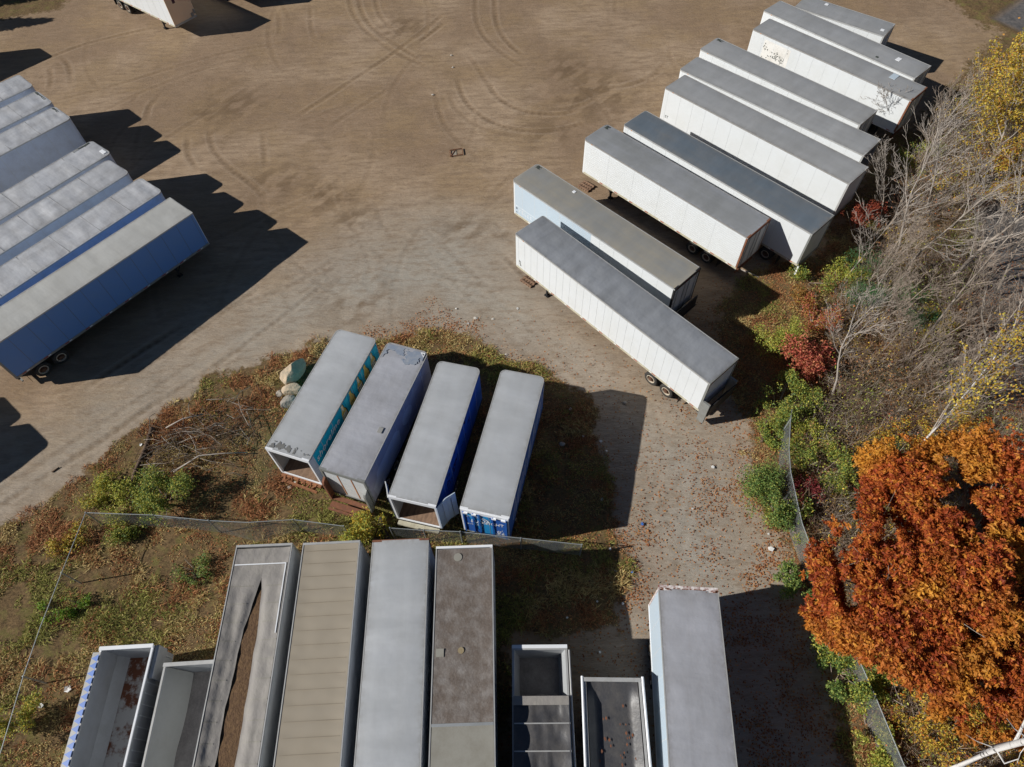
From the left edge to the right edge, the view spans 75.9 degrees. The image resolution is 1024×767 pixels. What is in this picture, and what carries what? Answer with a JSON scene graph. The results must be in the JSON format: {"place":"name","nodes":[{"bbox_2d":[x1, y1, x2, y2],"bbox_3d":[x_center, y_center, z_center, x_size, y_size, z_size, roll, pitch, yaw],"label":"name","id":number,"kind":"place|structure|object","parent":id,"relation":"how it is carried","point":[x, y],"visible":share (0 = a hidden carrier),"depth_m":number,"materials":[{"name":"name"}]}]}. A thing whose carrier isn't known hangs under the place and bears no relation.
{"place":"outdoors","nodes":[
{"label":"outdoors","id":0,"kind":"place"},
{"bbox_2d":[0,0,1023,766],"bbox_3d":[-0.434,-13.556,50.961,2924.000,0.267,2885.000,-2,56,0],"label":"ground","id":1,"kind":"structure","parent":0,"point":[304,168],"depth_m":46.74,"materials":[{"name":"soil"}]},
{"bbox_2d":[0,75,35,107],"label":"box trailer","id":2,"kind":"object","parent":1,"relation":"on","point":[14,88],"visible":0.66,"depth_m":54.13,"materials":[{"name":"grey metal"}]},
{"bbox_2d":[0,685,43,750],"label":"shrub","id":3,"kind":"object","parent":1,"relation":"on","point":[26,717],"visible":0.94,"depth_m":30.89,"materials":[{"name":"green plant"}]},
{"bbox_2d":[0,92,53,132],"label":"box trailer","id":4,"kind":"object","parent":1,"relation":"on","point":[21,110],"visible":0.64,"depth_m":52.51,"materials":[{"name":"grey metal"}]},
{"bbox_2d":[0,107,85,192],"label":"box trailer","id":5,"kind":"object","parent":1,"relation":"on","point":[36,143],"visible":0.86,"depth_m":51.17,"materials":[{"name":"grey metal"}]},
{"bbox_2d":[0,513,98,765],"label":"chain link fence","id":6,"kind":"object","parent":1,"relation":"on","point":[32,679],"visible":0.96,"depth_m":32.38,"materials":[{"name":"metal"}]},
{"bbox_2d":[0,141,115,224],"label":"box trailer","id":7,"kind":"object","parent":1,"relation":"on","point":[30,191],"visible":0.47,"depth_m":47.68,"materials":[{"name":"grey metal"}]},
{"bbox_2d":[43,519,87,560],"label":"shrub","id":8,"kind":"object","parent":1,"relation":"on","point":[54,544],"visible":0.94,"depth_m":36.11,"materials":[{"name":"yellow plant"}]},
{"bbox_2d":[0,160,132,265],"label":"box trailer","id":9,"kind":"object","parent":1,"relation":"on","point":[29,227],"visible":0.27,"depth_m":46.06,"materials":[{"name":"grey metal"}]},
{"bbox_2d":[0,178,165,305],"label":"box trailer","id":10,"kind":"object","parent":1,"relation":"on","point":[71,240],"visible":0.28,"depth_m":44.36,"materials":[{"name":"grey metal"}]},
{"bbox_2d":[73,465,120,510],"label":"shrub","id":11,"kind":"object","parent":1,"relation":"on","point":[103,481],"visible":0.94,"depth_m":37.60,"materials":[{"name":"green plant"}]},
{"bbox_2d":[0,197,208,381],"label":"box trailer","id":12,"kind":"object","parent":1,"relation":"on","point":[52,315],"visible":1,"depth_m":42.95,"materials":[{"name":"blue paint"}]},
{"bbox_2d":[61,643,173,766],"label":"open trailer","id":13,"kind":"object","parent":1,"relation":"on","point":[111,725],"visible":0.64,"depth_m":29.94,"materials":[{"name":"metal"}]},
{"bbox_2d":[96,474,149,531],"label":"shrub","id":14,"kind":"object","parent":1,"relation":"on","point":[122,497],"visible":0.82,"depth_m":37.20,"materials":[{"name":"green plant"}]},
{"bbox_2d":[100,516,149,546],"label":"shrub","id":15,"kind":"object","parent":1,"relation":"on","point":[127,534],"visible":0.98,"depth_m":36.37,"materials":[{"name":"green plant"}]},
{"bbox_2d":[114,0,196,29],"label":"box trailer","id":16,"kind":"object","parent":1,"relation":"on","point":[175,13],"visible":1,"depth_m":64.67,"materials":[{"name":"white paint"}]},
{"bbox_2d":[127,464,198,526],"bbox_3d":[-19.939,6.003,37.034,3.593,2.416,3.618,25,60,16],"label":"shrub","id":17,"kind":"object","parent":1,"relation":"on","point":[156,503],"visible":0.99,"depth_m":36.76,"materials":[{"name":"green plant"}]},
{"bbox_2d":[141,660,212,766],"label":"open trailer","id":18,"kind":"object","parent":1,"relation":"on","point":[172,739],"visible":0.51,"depth_m":29.93,"materials":[{"name":"metal"}]},
{"bbox_2d":[170,549,210,590],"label":"shrub","id":19,"kind":"object","parent":1,"relation":"on","point":[202,559],"visible":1,"depth_m":35.22,"materials":[{"name":"green plant"}]},
{"bbox_2d":[126,383,269,496],"bbox_3d":[-18.787,3.275,39.727,8.358,0.793,7.335,-11,57,-6],"label":"brush pile","id":20,"kind":"object","parent":1,"relation":"on","point":[230,429],"visible":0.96,"depth_m":39.67,"materials":[{"name":"brown plant"}]},
{"bbox_2d":[84,512,347,541],"bbox_3d":[-16.075,7.984,35.967,14.289,1.910,0.762,1,56,2],"label":"chain link fence","id":21,"kind":"object","parent":1,"relation":"on","point":[220,531],"visible":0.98,"depth_m":35.84,"materials":[{"name":"metal"}]},
{"bbox_2d":[192,543,300,766],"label":"tarped trailer","id":22,"kind":"object","parent":1,"relation":"on","point":[240,717],"visible":0.86,"depth_m":29.39,"materials":[{"name":"white paint"}]},
{"bbox_2d":[280,358,305,384],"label":"boulder","id":23,"kind":"object","parent":1,"relation":"on","point":[293,372],"visible":0.99,"depth_m":41.55,"materials":[{"name":"beige stone"}]},
{"bbox_2d":[273,540,370,766],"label":"box trailer","id":24,"kind":"object","parent":1,"relation":"on","point":[317,725],"visible":0.84,"depth_m":29.37,"materials":[{"name":"white paint"}]},
{"bbox_2d":[265,329,379,493],"bbox_3d":[-10.725,1.703,38.719,2.658,3.985,9.122,15,58,11],"label":"box trailer","id":25,"kind":"object","parent":1,"relation":"on","point":[299,443],"visible":0.85,"depth_m":37.21,"materials":[{"name":"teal metal"}]},
{"bbox_2d":[338,505,391,546],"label":"shrub","id":26,"kind":"object","parent":1,"relation":"on","point":[356,530],"visible":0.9,"depth_m":35.57,"materials":[{"name":"yellow plant"}]},
{"bbox_2d":[319,343,431,522],"bbox_3d":[-7.645,2.742,37.948,2.656,4.010,9.662,15,58,11],"label":"box trailer","id":27,"kind":"object","parent":1,"relation":"on","point":[361,461],"visible":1,"depth_m":36.55,"materials":[{"name":"grey paint"}]},
{"bbox_2d":[354,538,435,766],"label":"box trailer","id":28,"kind":"object","parent":1,"relation":"on","point":[393,724],"visible":0.87,"depth_m":29.24,"materials":[{"name":"grey metal"}]},
{"bbox_2d":[385,361,481,533],"bbox_3d":[-3.978,3.673,37.273,3.758,3.974,9.062,11,57,8],"label":"box trailer","id":29,"kind":"object","parent":1,"relation":"on","point":[421,495],"visible":1,"depth_m":35.74,"materials":[{"name":"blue metal"}]},
{"bbox_2d":[428,545,497,766],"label":"box trailer","id":30,"kind":"object","parent":1,"relation":"on","point":[463,732],"visible":1,"depth_m":29.10,"materials":[{"name":"white paint"}]},
{"bbox_2d":[460,370,544,539],"bbox_3d":[-0.358,4.094,36.916,2.586,3.975,8.902,11,57,8],"label":"box trailer","id":31,"kind":"object","parent":1,"relation":"on","point":[492,498],"visible":0.99,"depth_m":34.99,"materials":[{"name":"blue metal"}]},
{"bbox_2d":[0,187,1023,766],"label":"weeds","id":32,"kind":"object","parent":1,"relation":"on","point":[166,415],"visible":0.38,"depth_m":36.88,"materials":[{"name":"plant"}]},
{"bbox_2d":[461,531,582,555],"bbox_3d":[0.468,8.606,35.262,6.516,1.810,0.069,5,57,5],"label":"chain link fence","id":33,"kind":"object","parent":1,"relation":"on","point":[546,546],"visible":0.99,"depth_m":35.17,"materials":[{"name":"metal"}]},
{"bbox_2d":[512,644,575,766],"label":"open trailer","id":34,"kind":"object","parent":1,"relation":"on","point":[541,719],"visible":1,"depth_m":28.66,"materials":[{"name":"metal"}]},
{"bbox_2d":[132,174,1023,766],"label":"fallen leaves","id":35,"kind":"object","parent":1,"relation":"on","point":[762,640],"visible":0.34,"depth_m":36.87,"materials":[{"name":"plant"}]},
{"bbox_2d":[513,164,700,316],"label":"box trailer","id":36,"kind":"object","parent":1,"relation":"on","point":[661,272],"visible":0.67,"depth_m":43.78,"materials":[{"name":"white paint"}]},
{"bbox_2d":[581,676,651,766],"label":"open trailer","id":37,"kind":"object","parent":1,"relation":"on","point":[613,724],"visible":1,"depth_m":28.75,"materials":[{"name":"metal"}]},
{"bbox_2d":[515,216,738,422],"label":"box trailer","id":38,"kind":"object","parent":1,"relation":"on","point":[681,357],"visible":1,"depth_m":40.48,"materials":[{"name":"white paint"}]},
{"bbox_2d":[582,125,770,272],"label":"box trailer","id":39,"kind":"object","parent":1,"relation":"on","point":[711,220],"visible":1,"depth_m":46.65,"materials":[{"name":"white paint"}]},
{"bbox_2d":[648,585,737,766],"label":"box trailer","id":40,"kind":"object","parent":1,"relation":"on","point":[689,687],"visible":1,"depth_m":28.61,"materials":[{"name":"grey paint"}]},
{"bbox_2d":[623,111,833,273],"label":"box trailer","id":41,"kind":"object","parent":1,"relation":"on","point":[797,228],"visible":0.7,"depth_m":46.15,"materials":[{"name":"white paint"}]},
{"bbox_2d":[660,75,868,217],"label":"box trailer","id":42,"kind":"object","parent":1,"relation":"on","point":[822,176],"visible":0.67,"depth_m":49.61,"materials":[{"name":"white paint"}]},
{"bbox_2d":[735,453,798,531],"bbox_3d":[13.832,5.933,36.096,3.088,2.872,4.545,-2,56,0],"label":"shrub","id":43,"kind":"object","parent":1,"relation":"on","point":[769,487],"visible":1,"depth_m":35.97,"materials":[{"name":"green plant"}]},
{"bbox_2d":[756,420,786,450],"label":"shrub","id":44,"kind":"object","parent":1,"relation":"on","point":[769,441],"visible":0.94,"depth_m":38.98,"materials":[{"name":"green plant"}]},
{"bbox_2d":[751,315,805,357],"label":"shrub","id":45,"kind":"object","parent":1,"relation":"on","point":[780,335],"visible":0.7,"depth_m":41.80,"materials":[{"name":"green plant"}]},
{"bbox_2d":[679,57,880,165],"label":"box trailer","id":46,"kind":"object","parent":1,"relation":"on","point":[854,143],"visible":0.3,"depth_m":50.61,"materials":[{"name":"white paint"}]},
{"bbox_2d":[753,367,808,434],"bbox_3d":[16.340,0.779,39.631,3.214,2.577,4.486,-2,56,0],"label":"shrub","id":47,"kind":"object","parent":1,"relation":"on","point":[783,409],"visible":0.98,"depth_m":39.34,"materials":[{"name":"green plant"}]},
{"bbox_2d":[760,489,814,545],"bbox_3d":[15.291,7.450,35.656,2.884,1.854,2.880,-23,59,-14],"label":"shrub","id":48,"kind":"object","parent":1,"relation":"on","point":[808,508],"visible":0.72,"depth_m":35.70,"materials":[{"name":"green plant"}]},
{"bbox_2d":[699,38,877,132],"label":"box trailer","id":49,"kind":"object","parent":1,"relation":"on","point":[735,59],"visible":0.32,"depth_m":52.67,"materials":[{"name":"white paint"}]},
{"bbox_2d":[772,557,817,600],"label":"shrub","id":50,"kind":"object","parent":1,"relation":"on","point":[791,585],"visible":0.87,"depth_m":33.81,"materials":[{"name":"green plant"}]},
{"bbox_2d":[775,332,835,386],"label":"shrub","id":51,"kind":"object","parent":1,"relation":"on","point":[809,364],"visible":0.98,"depth_m":40.53,"materials":[{"name":"red plant"}]},
{"bbox_2d":[790,472,825,505],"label":"shrub","id":52,"kind":"object","parent":1,"relation":"on","point":[797,483],"visible":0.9,"depth_m":36.19,"materials":[{"name":"red plant"}]},
{"bbox_2d":[790,386,827,423],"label":"shrub","id":53,"kind":"object","parent":1,"relation":"on","point":[810,396],"visible":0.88,"depth_m":39.47,"materials":[{"name":"green plant"}]},
{"bbox_2d":[785,261,836,293],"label":"shrub","id":54,"kind":"object","parent":1,"relation":"on","point":[802,274],"visible":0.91,"depth_m":45.63,"materials":[{"name":"green plant"}]},
{"bbox_2d":[784,414,839,456],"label":"shrub","id":55,"kind":"object","parent":1,"relation":"on","point":[808,427],"visible":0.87,"depth_m":38.30,"materials":[{"name":"green plant"}]},
{"bbox_2d":[775,432,859,501],"bbox_3d":[17.419,4.562,37.157,4.788,2.544,3.543,27,61,18],"label":"shrub","id":56,"kind":"object","parent":1,"relation":"on","point":[844,469],"visible":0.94,"depth_m":37.20,"materials":[{"name":"green plant"}]},
{"bbox_2d":[797,290,842,333],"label":"shrub","id":57,"kind":"object","parent":1,"relation":"on","point":[813,322],"visible":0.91,"depth_m":43.14,"materials":[{"name":"brown plant"}]},
{"bbox_2d":[812,652,855,702],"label":"shrub","id":58,"kind":"object","parent":1,"relation":"on","point":[837,687],"visible":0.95,"depth_m":31.16,"materials":[{"name":"green plant"}]},
{"bbox_2d":[809,635,863,673],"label":"shrub","id":59,"kind":"object","parent":1,"relation":"on","point":[823,648],"visible":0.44,"depth_m":31.84,"materials":[{"name":"green plant"}]},
{"bbox_2d":[747,19,927,138],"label":"box trailer","id":60,"kind":"object","parent":1,"relation":"on","point":[847,74],"visible":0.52,"depth_m":54.27,"materials":[{"name":"white paint"}]},
{"bbox_2d":[779,408,905,766],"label":"chain link fence","id":61,"kind":"object","parent":1,"relation":"on","point":[804,538],"visible":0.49,"depth_m":34.22,"materials":[{"name":"metal"}]},
{"bbox_2d":[795,0,894,45],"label":"box trailer","id":62,"kind":"object","parent":1,"relation":"on","point":[878,30],"visible":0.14,"depth_m":57.75,"materials":[{"name":"white paint"}]},
{"bbox_2d":[809,644,880,708],"bbox_3d":[16.212,13.484,31.172,2.496,2.611,3.487,-20,58,-12],"label":"shrub","id":63,"kind":"object","parent":1,"relation":"on","point":[859,689],"visible":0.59,"depth_m":30.67,"materials":[{"name":"green plant"}]},
{"bbox_2d":[760,1,930,83],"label":"box trailer","id":64,"kind":"object","parent":1,"relation":"on","point":[856,44],"visible":0.3,"depth_m":55.86,"materials":[{"name":"white paint"}]},
{"bbox_2d":[820,255,871,283],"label":"shrub","id":65,"kind":"object","parent":1,"relation":"on","point":[845,272],"visible":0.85,"depth_m":45.47,"materials":[{"name":"green plant"}]},
{"bbox_2d":[840,198,888,233],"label":"shrub","id":66,"kind":"object","parent":1,"relation":"on","point":[859,210],"visible":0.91,"depth_m":47.75,"materials":[{"name":"red plant"}]},
{"bbox_2d":[821,268,909,401],"bbox_3d":[19.202,-2.768,37.738,3.969,9.645,3.501,26,61,17],"label":"bare tree","id":67,"kind":"object","parent":1,"relation":"on","point":[849,335],"visible":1,"depth_m":36.11,"materials":[{"name":"grey plant"}]},
{"bbox_2d":[852,707,894,755],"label":"shrub","id":68,"kind":"object","parent":1,"relation":"on","point":[860,735],"visible":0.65,"depth_m":30.26,"materials":[{"name":"green plant"}]},
{"bbox_2d":[837,242,915,309],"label":"pine tree","id":69,"kind":"object","parent":1,"relation":"on","point":[864,284],"visible":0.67,"depth_m":43.43,"materials":[{"name":"green plant"}]},
{"bbox_2d":[841,416,911,466],"bbox_3d":[21.016,3.996,37.383,4.322,2.665,4.251,-31,61,-18],"label":"shrub","id":70,"kind":"object","parent":1,"relation":"on","point":[883,434],"visible":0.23,"depth_m":37.76,"materials":[{"name":"green plant"}]},
{"bbox_2d":[845,655,910,711],"bbox_3d":[16.997,13.571,31.101,2.967,2.647,3.499,-29,61,-17],"label":"shrub","id":71,"kind":"object","parent":1,"relation":"on","point":[881,691],"visible":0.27,"depth_m":30.82,"materials":[{"name":"green plant"}]},
{"bbox_2d":[867,737,900,766],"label":"shrub","id":72,"kind":"object","parent":1,"relation":"on","point":[878,759],"visible":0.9,"depth_m":29.48,"materials":[{"name":"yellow plant"}]},
{"bbox_2d":[865,133,903,229],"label":"bare tree","id":73,"kind":"object","parent":1,"relation":"on","point":[879,158],"visible":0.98,"depth_m":45.94,"materials":[{"name":"grey plant"}]},
{"bbox_2d":[841,174,944,284],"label":"bare tree","id":74,"kind":"object","parent":1,"relation":"on","point":[894,217],"visible":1,"depth_m":40.92,"materials":[{"name":"grey plant"}]},
{"bbox_2d":[769,34,1023,766],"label":"undergrowth","id":75,"kind":"object","parent":1,"relation":"on","point":[852,415],"visible":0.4,"depth_m":40.80,"materials":[{"name":"plant"}]},
{"bbox_2d":[862,198,932,291],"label":"bare sapling","id":76,"kind":"object","parent":1,"relation":"on","point":[896,252],"visible":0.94,"depth_m":41.23,"materials":[{"name":"grey plant"}]},
{"bbox_2d":[869,216,925,289],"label":"bare sapling","id":77,"kind":"object","parent":1,"relation":"on","point":[899,257],"visible":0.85,"depth_m":42.07,"materials":[{"name":"grey plant"}]},
{"bbox_2d":[876,300,929,356],"bbox_3d":[23.793,-2.985,40.347,2.084,5.314,2.473,8,57,6],"label":"bare sapling","id":78,"kind":"object","parent":1,"relation":"on","point":[892,325],"visible":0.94,"depth_m":39.79,"materials":[{"name":"grey plant"}]},
{"bbox_2d":[856,261,962,340],"bbox_3d":[23.290,-4.603,39.702,3.937,8.247,4.109,-29,61,-17],"label":"bare sapling","id":79,"kind":"object","parent":1,"relation":"on","point":[900,293],"visible":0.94,"depth_m":38.83,"materials":[{"name":"plant"}]},
{"bbox_2d":[798,465,1023,704],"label":"oak tree","id":80,"kind":"object","parent":1,"relation":"on","point":[910,596],"visible":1,"depth_m":25.96,"materials":[{"name":"orange plant"}]},
{"bbox_2d":[894,283,943,331],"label":"pine tree","id":81,"kind":"object","parent":1,"relation":"on","point":[933,317],"visible":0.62,"depth_m":42.47,"materials":[{"name":"green plant"}]},
{"bbox_2d":[905,320,957,380],"bbox_3d":[24.752,-1.311,38.979,2.659,5.714,2.241,-23,59,-14],"label":"bare sapling","id":82,"kind":"object","parent":1,"relation":"on","point":[935,354],"visible":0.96,"depth_m":38.49,"materials":[{"name":"grey plant"}]},
{"bbox_2d":[880,685,990,766],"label":"shrub","id":83,"kind":"object","parent":1,"relation":"on","point":[925,729],"visible":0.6,"depth_m":29.48,"materials":[{"name":"yellow plant"}]},
{"bbox_2d":[851,416,1023,596],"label":"oak tree","id":84,"kind":"object","parent":1,"relation":"on","point":[977,455],"visible":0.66,"depth_m":29.46,"materials":[{"name":"orange plant"}]},
{"bbox_2d":[893,176,985,245],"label":"bare sapling","id":85,"kind":"object","parent":1,"relation":"on","point":[955,200],"visible":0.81,"depth_m":43.02,"materials":[{"name":"plant"}]},
{"bbox_2d":[888,87,992,259],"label":"bare tree","id":86,"kind":"object","parent":1,"relation":"on","point":[922,168],"visible":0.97,"depth_m":40.40,"materials":[{"name":"grey plant"}]},
{"bbox_2d":[893,299,989,367],"bbox_3d":[24.752,-2.521,38.641,3.652,7.650,3.812,-9,57,-5],"label":"bare sapling","id":87,"kind":"object","parent":1,"relation":"on","point":[944,325],"visible":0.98,"depth_m":37.96,"materials":[{"name":"plant"}]},
{"bbox_2d":[913,89,981,215],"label":"bare tree","id":88,"kind":"object","parent":1,"relation":"on","point":[939,122],"visible":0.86,"depth_m":44.35,"materials":[{"name":"grey plant"}]},
{"bbox_2d":[915,68,981,175],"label":"bare sapling","id":89,"kind":"object","parent":1,"relation":"on","point":[949,90],"visible":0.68,"depth_m":47.90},
{"bbox_2d":[914,59,986,162],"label":"bare sapling","id":90,"kind":"object","parent":1,"relation":"on","point":[959,103],"visible":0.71,"depth_m":47.63,"materials":[{"name":"grey plant"}]},
{"bbox_2d":[903,134,1023,270],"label":"bare tree","id":91,"kind":"object","parent":1,"relation":"on","point":[973,206],"visible":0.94,"depth_m":38.81,"materials":[{"name":"grey plant"}]},
{"bbox_2d":[907,194,1023,349],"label":"bare tree","id":92,"kind":"object","parent":1,"relation":"on","point":[972,278],"visible":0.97,"depth_m":36.46,"materials":[{"name":"grey plant"}]},
{"bbox_2d":[915,577,1023,755],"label":"oak tree","id":93,"kind":"object","parent":1,"relation":"on","point":[996,696],"visible":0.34,"depth_m":26.48,"materials":[{"name":"orange plant"}]},
{"bbox_2d":[920,310,1023,444],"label":"birch tree","id":94,"kind":"object","parent":1,"relation":"on","point":[982,381],"visible":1,"depth_m":28.22,"materials":[{"name":"yellow plant"}]},
{"bbox_2d":[920,132,1023,216],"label":"yellow tree","id":95,"kind":"object","parent":1,"relation":"on","point":[1004,164],"visible":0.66,"depth_m":46.30,"materials":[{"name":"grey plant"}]},
{"bbox_2d":[920,325,1023,398],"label":"bare sapling","id":96,"kind":"object","parent":1,"relation":"on","point":[960,356],"visible":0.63,"depth_m":37.18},
{"bbox_2d":[931,300,1021,402],"bbox_3d":[25.937,-0.830,36.586,3.499,9.175,3.226,-39,64,-22],"label":"bare sapling","id":97,"kind":"object","parent":1,"relation":"on","point":[985,343],"visible":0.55,"depth_m":35.83,"materials":[{"name":"grey plant"}]},
{"bbox_2d":[932,17,1023,196],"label":"yellow tree","id":98,"kind":"object","parent":1,"relation":"on","point":[1004,113],"visible":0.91,"depth_m":45.77,"materials":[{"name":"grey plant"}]},
{"bbox_2d":[940,137,1023,265],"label":"bare tree","id":99,"kind":"object","parent":1,"relation":"on","point":[998,148],"visible":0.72,"depth_m":41.05,"materials":[{"name":"grey plant"}]},
{"bbox_2d":[942,139,1023,289],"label":"bare tree","id":100,"kind":"object","parent":1,"relation":"on","point":[962,267],"visible":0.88,"depth_m":40.31,"materials":[{"name":"grey plant"}]},
{"bbox_2d":[944,266,1023,366],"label":"bare tree","id":101,"kind":"object","parent":1,"relation":"on","point":[982,311],"visible":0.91,"depth_m":37.35,"materials":[{"name":"grey plant"}]},
{"bbox_2d":[949,699,1023,766],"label":"shrub","id":102,"kind":"object","parent":1,"relation":"on","point":[983,716],"visible":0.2,"depth_m":29.28,"materials":[{"name":"yellow plant"}]},
{"bbox_2d":[950,719,1023,766],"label":"birch tree","id":103,"kind":"object","parent":1,"relation":"on","point":[997,748],"visible":1,"depth_m":23.58,"materials":[{"name":"white plant"}]},
{"bbox_2d":[957,219,1021,319],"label":"bare sapling","id":104,"kind":"object","parent":1,"relation":"on","point":[981,284],"visible":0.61,"depth_m":40.59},
{"bbox_2d":[967,267,1023,341],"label":"bare sapling","id":105,"kind":"object","parent":1,"relation":"on","point":[1005,299],"visible":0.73,"depth_m":38.68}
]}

